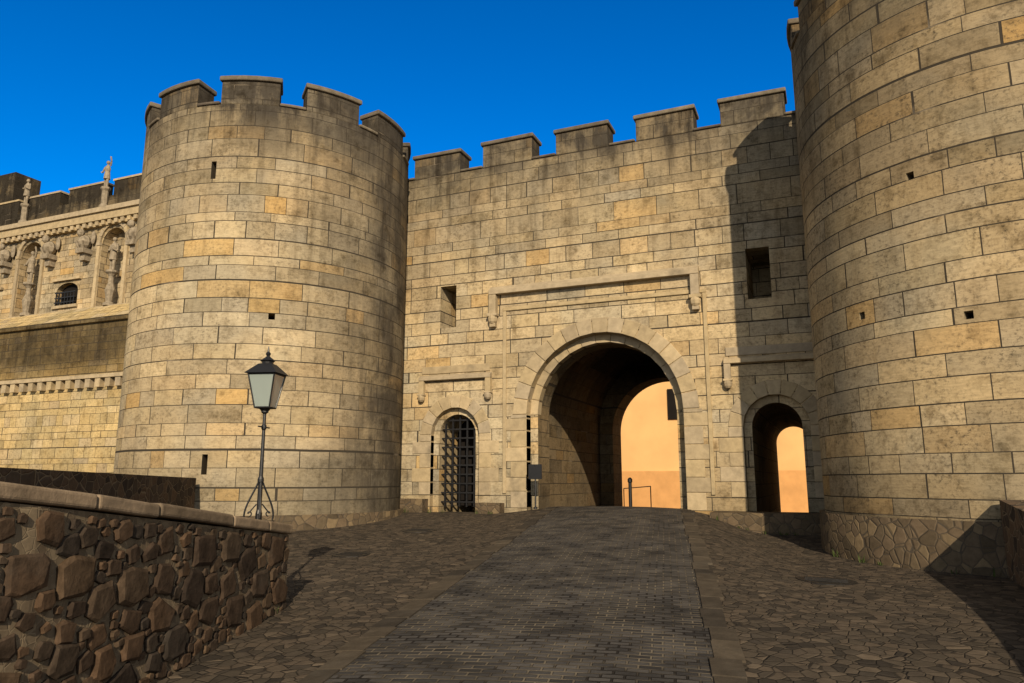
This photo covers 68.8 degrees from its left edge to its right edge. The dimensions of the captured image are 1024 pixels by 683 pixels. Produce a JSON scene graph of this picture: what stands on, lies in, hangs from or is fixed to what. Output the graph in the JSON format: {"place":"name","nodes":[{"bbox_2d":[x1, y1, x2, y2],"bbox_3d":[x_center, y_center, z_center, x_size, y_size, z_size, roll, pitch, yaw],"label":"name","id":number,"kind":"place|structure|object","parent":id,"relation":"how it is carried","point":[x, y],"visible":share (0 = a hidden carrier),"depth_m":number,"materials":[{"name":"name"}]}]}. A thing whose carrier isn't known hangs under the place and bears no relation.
{"place":"outdoors","nodes":[
{"label":"outdoors","id":0,"kind":"place"},
{"bbox_2d":[0,0,797,194],"label":"sky","id":1,"kind":"structure","parent":0,"point":[79,79],"materials":[{"name":"blue"}]},
{"bbox_2d":[156,508,1023,682],"bbox_3d":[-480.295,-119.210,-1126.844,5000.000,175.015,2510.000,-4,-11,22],"label":"ground","id":2,"kind":"structure","parent":0,"point":[876,623],"depth_m":7.80,"materials":[{"name":"stone"}]},
{"bbox_2d":[0,303,129,472],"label":"curtain wall","id":3,"kind":"structure","parent":2,"relation":"on","point":[74,429],"depth_m":28.45,"materials":[{"name":"beige stone"}]},
{"bbox_2d":[0,372,122,393],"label":"curtain corbels","id":4,"kind":"object","parent":3,"relation":"attached to","point":[59,383],"visible":0.48,"depth_m":28.26,"materials":[{"name":"beige stone"}]},
{"bbox_2d":[0,190,139,317],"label":"palace wall","id":5,"kind":"structure","parent":2,"relation":"on","point":[68,263],"depth_m":38.70,"materials":[{"name":"beige stone"}]},
{"bbox_2d":[54,290,76,305],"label":"window bars","id":6,"kind":"object","parent":5,"relation":"in","point":[64,297],"visible":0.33,"depth_m":38.12,"materials":[{"name":"black metal"}]},
{"bbox_2d":[0,156,136,315],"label":"statues","id":7,"kind":"object","parent":5,"relation":"attached to","point":[83,243],"visible":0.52,"depth_m":38.54,"materials":[{"name":"beige stone"}]},
{"bbox_2d":[62,284,77,304],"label":"palace window panes","id":8,"kind":"object","parent":5,"relation":"in","point":[72,287],"visible":0.06,"depth_m":38.63,"materials":[{"name":"black glass"}]},
{"bbox_2d":[0,173,141,318],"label":"palace cornice","id":9,"kind":"structure","parent":5,"relation":"attached to","point":[122,214],"depth_m":38.53,"materials":[{"name":"beige stone"}]},
{"bbox_2d":[0,172,141,217],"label":"battlements","id":10,"kind":"object","parent":5,"relation":"on","point":[13,184],"visible":0.34,"depth_m":40.44,"materials":[{"name":"grey stone"}]},
{"bbox_2d":[0,467,195,507],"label":"rubble wall","id":11,"kind":"structure","parent":2,"relation":"on","point":[178,491],"depth_m":11.04,"materials":[{"name":"brown stone"}]},
{"bbox_2d":[0,502,289,682],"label":"rubble wall","id":12,"kind":"structure","parent":2,"relation":"on","point":[23,540],"depth_m":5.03,"materials":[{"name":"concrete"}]},
{"bbox_2d":[0,481,292,533],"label":"wall coping","id":13,"kind":"object","parent":12,"relation":"attached to","point":[15,493],"depth_m":5.39,"materials":[{"name":"grey stone"}]},
{"bbox_2d":[243,346,287,521],"bbox_3d":[-2.752,1.012,8.280,0.370,1.945,0.370,-1,-11,6],"label":"street lamp","id":14,"kind":"object","parent":13,"relation":"on","point":[267,377],"visible":0.98,"depth_m":8.25,"materials":[{"name":"black metal"}]},
{"bbox_2d":[113,104,407,515],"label":"tower","id":15,"kind":"structure","parent":2,"relation":"on","point":[280,232],"depth_m":16.79,"materials":[{"name":"beige stone"}]},
{"bbox_2d":[145,81,408,162],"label":"battlements","id":16,"kind":"object","parent":15,"relation":"on","point":[259,93],"visible":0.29,"depth_m":17.60,"materials":[{"name":"beige stone"}]},
{"bbox_2d":[145,75,410,165],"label":"tower copings","id":17,"kind":"object","parent":15,"relation":"on","point":[229,78],"visible":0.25,"depth_m":17.70,"materials":[{"name":"stone"}]},
{"bbox_2d":[240,509,402,530],"bbox_3d":[-6.267,5.181,18.599,7.000,1.950,7.000,-4,-11,22],"label":"tower footing","id":18,"kind":"object","parent":2,"relation":"on","point":[309,522],"visible":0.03,"depth_m":16.18,"materials":[{"name":"beige stone"}]},
{"bbox_2d":[324,506,713,682],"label":"paved roadway","id":19,"kind":"structure","parent":2,"relation":"on","point":[593,594],"depth_m":7.30,"materials":[{"name":"grey stone"}]},
{"bbox_2d":[297,506,746,682],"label":"road edge stones","id":20,"kind":"object","parent":19,"relation":"on","point":[728,660],"visible":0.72,"depth_m":7.39,"materials":[{"name":"grey stone"}]},
{"bbox_2d":[528,464,631,508],"bbox_3d":[2.014,3.894,19.612,0.335,1.250,4.743,-8,-13,38],"label":"sign post","id":21,"kind":"object","parent":2,"relation":"on","point":[535,471],"visible":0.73,"depth_m":17.94,"materials":[{"name":"black metal"}]},
{"bbox_2d":[175,509,998,662],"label":"weed tufts","id":22,"kind":"object","parent":2,"relation":"on","point":[834,554],"visible":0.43,"depth_m":12.36,"materials":[{"name":"green plant"}]},
{"bbox_2d":[399,498,820,535],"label":"gate plinths","id":23,"kind":"object","parent":2,"relation":"on","point":[800,523],"visible":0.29,"depth_m":15.50,"materials":[{"name":"grey stone"}]},
{"bbox_2d":[400,114,824,514],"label":"gatehouse wall","id":24,"kind":"structure","parent":2,"relation":"on","point":[721,206],"depth_m":18.95,"materials":[{"name":"beige stone"}]},
{"bbox_2d":[441,415,475,506],"bbox_3d":[-1.364,3.121,19.612,1.060,2.370,0.065,-4,-11,22],"label":"iron yett","id":25,"kind":"object","parent":24,"relation":"attached to","point":[467,455],"visible":0.88,"depth_m":19.58,"materials":[{"name":"black metal"}]},
{"bbox_2d":[457,421,473,505],"bbox_3d":[-1.014,3.209,20.442,1.060,2.500,0.050,-4,-11,22],"label":"door leaf","id":26,"kind":"object","parent":24,"relation":"attached to","point":[470,468],"visible":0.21,"depth_m":20.49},
{"bbox_2d":[415,93,785,179],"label":"battlements","id":27,"kind":"object","parent":24,"relation":"on","point":[754,109],"visible":0.65,"depth_m":19.31,"materials":[{"name":"beige stone"}]},
{"bbox_2d":[408,87,794,180],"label":"gatehouse copings","id":28,"kind":"object","parent":27,"relation":"on","point":[611,128],"visible":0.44,"depth_m":19.26,"materials":[{"name":"beige stone"}]},
{"bbox_2d":[530,334,682,414],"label":"arch molding","id":29,"kind":"structure","parent":24,"relation":"attached to","point":[553,365],"depth_m":18.70,"materials":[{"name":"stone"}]},
{"bbox_2d":[506,317,710,510],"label":"arch voussoirs","id":30,"kind":"object","parent":24,"relation":"attached to","point":[696,447],"visible":0.88,"depth_m":18.26,"materials":[{"name":"stone"}]},
{"bbox_2d":[417,265,813,494],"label":"gate mouldings","id":31,"kind":"object","parent":24,"relation":"attached to","point":[694,292],"visible":0.86,"depth_m":18.24,"materials":[{"name":"stone"}]},
{"bbox_2d":[412,380,823,497],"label":"arch surrounds","id":32,"kind":"object","parent":24,"relation":"attached to","point":[734,476],"visible":0.81,"depth_m":16.77,"materials":[{"name":"stone"}]},
{"bbox_2d":[622,470,808,511],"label":"courtyard wall","id":33,"kind":"structure","parent":2,"relation":"on","point":[665,489],"depth_m":43.44,"materials":[{"name":"paint"}]},
{"bbox_2d":[792,0,1023,521],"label":"tower","id":34,"kind":"structure","parent":2,"relation":"on","point":[909,114],"depth_m":11.37,"materials":[{"name":"beige stone"}]},
{"bbox_2d":[786,0,800,51],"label":"tower copings","id":35,"kind":"object","parent":34,"relation":"on","point":[792,21],"visible":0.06,"depth_m":15.04,"materials":[{"name":"stone"}]},
{"bbox_2d":[790,0,823,60],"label":"tower merlons","id":36,"kind":"object","parent":34,"relation":"on","point":[807,9],"visible":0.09,"depth_m":14.17,"materials":[{"name":"beige stone"}]},
{"bbox_2d":[819,509,1007,577],"bbox_3d":[8.925,3.934,12.335,7.000,2.120,7.000,-4,-11,22],"label":"tower footing","id":37,"kind":"object","parent":2,"relation":"on","point":[971,547],"visible":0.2,"depth_m":10.78,"materials":[{"name":"beige stone"}]},
{"bbox_2d":[999,500,1023,586],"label":"wall","id":38,"kind":"structure","parent":2,"relation":"on","point":[1012,514],"depth_m":9.33,"materials":[{"name":"brown stone"}]},
{"bbox_2d":[332,528,857,584],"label":"manhole covers","id":39,"kind":"object","parent":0,"point":[826,581],"visible":0.83,"depth_m":9.62,"materials":[{"name":"metal"}]},
{"bbox_3d":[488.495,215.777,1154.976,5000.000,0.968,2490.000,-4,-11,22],"label":"courtyard ground","id":40,"kind":"structure","parent":0,"visible":0},
{"bbox_2d":[623,486,651,506],"bbox_3d":[4.770,6.042,28.504,0.040,1.067,2.091,4,-11,-20],"label":"handrail","id":41,"kind":"object","parent":40,"relation":"on","point":[638,487],"visible":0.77,"depth_m":28.24,"materials":[{"name":"black metal"}]},
{"bbox_2d":[621,382,805,470],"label":"courtyard wall","id":42,"kind":"structure","parent":40,"relation":"on","point":[649,435],"depth_m":44.40,"materials":[{"name":"paint"}]},
{"bbox_2d":[667,389,676,419],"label":"great hall windows","id":43,"kind":"structure","parent":42,"relation":"in","point":[672,410],"depth_m":44.19,"materials":[{"name":"black glass"}]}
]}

